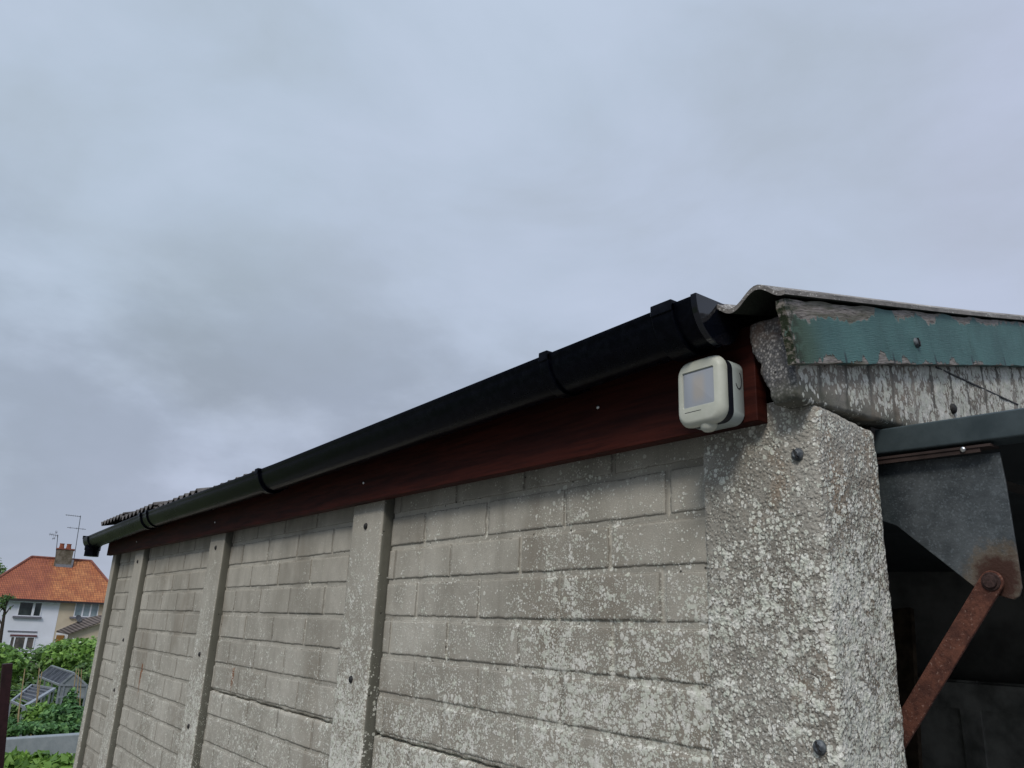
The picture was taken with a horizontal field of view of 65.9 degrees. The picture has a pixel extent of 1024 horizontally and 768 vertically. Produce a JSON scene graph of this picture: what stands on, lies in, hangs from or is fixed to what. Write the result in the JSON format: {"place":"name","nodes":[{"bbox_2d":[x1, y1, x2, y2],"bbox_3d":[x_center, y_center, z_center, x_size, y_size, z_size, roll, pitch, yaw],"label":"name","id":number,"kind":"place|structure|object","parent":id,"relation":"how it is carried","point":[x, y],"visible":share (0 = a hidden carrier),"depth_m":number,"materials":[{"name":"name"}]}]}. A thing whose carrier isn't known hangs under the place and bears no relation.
{"place":"outdoors","nodes":[
{"label":"outdoors","id":0,"kind":"place"},
{"bbox_2d":[0,0,1023,579],"label":"sky","id":1,"kind":"structure","parent":0,"point":[238,237],"materials":[{"name":"grey"}]},
{"bbox_2d":[73,285,1023,767],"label":"concrete garage","id":2,"kind":"structure","parent":0,"point":[593,551],"depth_m":1.23,"materials":[{"name":"concrete"}]},
{"bbox_2d":[678,355,743,431],"bbox_3d":[0.255,0.017,1.014,0.048,0.097,0.075,15,-21,-34],"label":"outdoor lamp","id":3,"kind":"object","parent":2,"relation":"attached to","point":[711,394],"visible":1,"depth_m":0.99,"materials":[{"name":"grey plastic"}]},
{"bbox_2d":[874,408,1023,748],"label":"garage door","id":4,"kind":"structure","parent":2,"relation":"in","point":[955,511],"depth_m":0.95,"materials":[{"name":"grey metal"}]},
{"bbox_3d":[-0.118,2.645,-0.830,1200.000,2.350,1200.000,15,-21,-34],"label":"ground","id":5,"kind":"structure","parent":0,"visible":0},
{"bbox_2d":[0,558,7,574],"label":"distant tree","id":6,"kind":"object","parent":5,"relation":"on","point":[3,569],"visible":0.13,"depth_m":106.88,"materials":[{"name":"green plant"}]},
{"bbox_2d":[0,593,16,642],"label":"young tree","id":7,"kind":"object","parent":5,"relation":"on","point":[4,603],"visible":1,"depth_m":32.68,"materials":[{"name":"green plant"}]},
{"bbox_2d":[0,663,25,767],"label":"fence post","id":8,"kind":"object","parent":5,"relation":"on","point":[6,679],"visible":1,"depth_m":3.98,"materials":[{"name":"wood"}]},
{"bbox_2d":[7,716,22,736],"bbox_3d":[-6.054,4.284,9.546,0.317,0.507,0.280,15,-21,-34],"label":"vegetable plant","id":9,"kind":"object","parent":5,"relation":"on","point":[11,720],"visible":0.19,"depth_m":9.54,"materials":[{"name":"green plant"}]},
{"bbox_2d":[0,642,31,684],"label":"bush","id":10,"kind":"object","parent":5,"relation":"on","point":[9,654],"visible":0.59,"depth_m":25.66,"materials":[{"name":"green plant"}]},
{"bbox_2d":[4,746,30,767],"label":"leafy plant","id":11,"kind":"object","parent":5,"relation":"on","point":[14,758],"visible":0.69,"depth_m":4.94,"materials":[{"name":"green plant"}]},
{"bbox_2d":[16,669,25,722],"bbox_3d":[-6.028,4.021,9.640,0.066,1.030,0.016,12,-20,-27],"label":"bamboo cane","id":12,"kind":"object","parent":5,"relation":"on","point":[21,692],"visible":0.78,"depth_m":9.71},
{"bbox_2d":[8,684,55,736],"bbox_3d":[-10.125,7.577,16.413,0.588,2.228,3.939,10,-19,-23],"label":"cold frame","id":13,"kind":"object","parent":5,"relation":"on","point":[29,692],"visible":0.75,"depth_m":16.70,"materials":[{"name":"metal"}]},
{"bbox_2d":[30,672,41,735],"bbox_3d":[-6.414,4.441,10.608,0.044,1.084,0.016,11,-19,-26],"label":"bamboo cane","id":14,"kind":"object","parent":5,"relation":"on","point":[39,689],"visible":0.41,"depth_m":10.70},
{"bbox_2d":[9,679,65,736],"bbox_3d":[-14.175,9.612,22.961,2.744,2.134,1.757,15,-21,-34],"label":"bush","id":15,"kind":"object","parent":5,"relation":"on","point":[14,710],"visible":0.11,"depth_m":22.81,"materials":[{"name":"green plant"}]},
{"bbox_2d":[19,701,55,735],"bbox_3d":[-6.099,4.455,10.177,0.512,0.717,0.472,15,-21,-34],"label":"vegetable plant","id":16,"kind":"object","parent":5,"relation":"on","point":[34,713],"visible":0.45,"depth_m":10.14,"materials":[{"name":"green plant"}]},
{"bbox_2d":[36,668,39,704],"bbox_3d":[-6.359,4.382,10.537,0.134,1.126,0.016,12,-20,-27],"label":"bamboo cane","id":17,"kind":"object","parent":5,"relation":"on","point":[37,686],"visible":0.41,"depth_m":10.62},
{"bbox_2d":[18,750,58,767],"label":"leafy plant","id":18,"kind":"object","parent":5,"relation":"on","point":[31,760],"visible":0.59,"depth_m":4.85,"materials":[{"name":"green plant"}]},
{"bbox_2d":[5,733,78,755],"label":"wall","id":19,"kind":"structure","parent":5,"relation":"on","point":[60,743],"depth_m":6.89,"materials":[{"name":"grey concrete"}]},
{"bbox_2d":[7,720,80,736],"bbox_3d":[-5.530,4.239,9.389,0.918,0.459,0.358,12,-20,-27],"label":"vegetable plant","id":20,"kind":"object","parent":5,"relation":"on","point":[29,728],"visible":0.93,"depth_m":9.33,"materials":[{"name":"green plant"}]},
{"bbox_2d":[11,638,81,688],"bbox_3d":[-17.983,10.961,29.312,4.512,3.049,2.838,15,-21,-34],"label":"hedge","id":21,"kind":"object","parent":5,"relation":"on","point":[36,662],"visible":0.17,"depth_m":28.85,"materials":[{"name":"green plant"}]},
{"bbox_2d":[0,515,107,652],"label":"house","id":22,"kind":"structure","parent":5,"relation":"on","point":[60,595],"depth_m":63.30,"materials":[{"name":"orange tile"}]},
{"bbox_2d":[9,634,36,649],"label":"window","id":23,"kind":"structure","parent":22,"relation":"in","point":[16,641],"depth_m":61.44,"materials":[{"name":"white plastic"}]},
{"bbox_2d":[12,601,42,618],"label":"window","id":24,"kind":"structure","parent":22,"relation":"in","point":[25,610],"depth_m":62.15,"materials":[{"name":"clear glass"}]},
{"bbox_2d":[69,603,99,618],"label":"window","id":25,"kind":"structure","parent":22,"relation":"in","point":[84,610],"depth_m":64.03,"materials":[{"name":"clear glass"}]},
{"bbox_2d":[26,665,87,735],"bbox_3d":[-12.071,8.829,20.825,0.644,2.498,3.222,16,-22,-36],"label":"greenhouse","id":26,"kind":"object","parent":5,"relation":"on","point":[62,679],"visible":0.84,"depth_m":20.05,"materials":[{"name":"clear glass"}]},
{"bbox_2d":[38,752,75,767],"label":"leafy plant","id":27,"kind":"object","parent":5,"relation":"on","point":[63,760],"visible":0.95,"depth_m":4.82,"materials":[{"name":"green plant"}]},
{"bbox_2d":[36,702,83,724],"bbox_3d":[-5.695,4.413,10.055,0.737,0.673,0.574,15,-21,-34],"label":"vegetable plant","id":28,"kind":"object","parent":5,"relation":"on","point":[65,712],"visible":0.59,"depth_m":10.00,"materials":[{"name":"green plant"}]},
{"bbox_2d":[41,636,97,671],"bbox_3d":[-15.043,10.441,27.529,2.747,3.206,2.183,9,-19,-20],"label":"bush","id":29,"kind":"object","parent":5,"relation":"on","point":[69,654],"visible":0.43,"depth_m":27.07,"materials":[{"name":"green plant"}]},
{"bbox_2d":[63,687,78,705],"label":"vegetable plant","id":30,"kind":"object","parent":5,"relation":"on","point":[71,697],"visible":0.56,"depth_m":11.07,"materials":[{"name":"green plant"}]},
{"bbox_2d":[79,669,81,705],"bbox_3d":[-6.217,4.723,11.341,0.161,1.183,0.016,11,-19,-24],"label":"bamboo cane","id":31,"kind":"object","parent":5,"relation":"on","point":[80,688],"visible":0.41,"depth_m":11.42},
{"bbox_2d":[69,653,93,706],"bbox_3d":[-12.944,9.717,24.220,1.872,2.782,1.891,15,-21,-34],"label":"bush","id":32,"kind":"object","parent":5,"relation":"on","point":[86,671],"visible":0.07,"depth_m":24.00,"materials":[{"name":"green plant"}]},
{"bbox_2d":[892,607,922,767],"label":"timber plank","id":33,"kind":"object","parent":5,"relation":"on","point":[903,619],"visible":0.6,"depth_m":2.98,"materials":[{"name":"brown wood"}]},
{"bbox_2d":[918,677,1023,767],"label":"old door","id":34,"kind":"structure","parent":5,"relation":"on","point":[970,724],"depth_m":2.88,"materials":[{"name":"black metal"}]}
]}

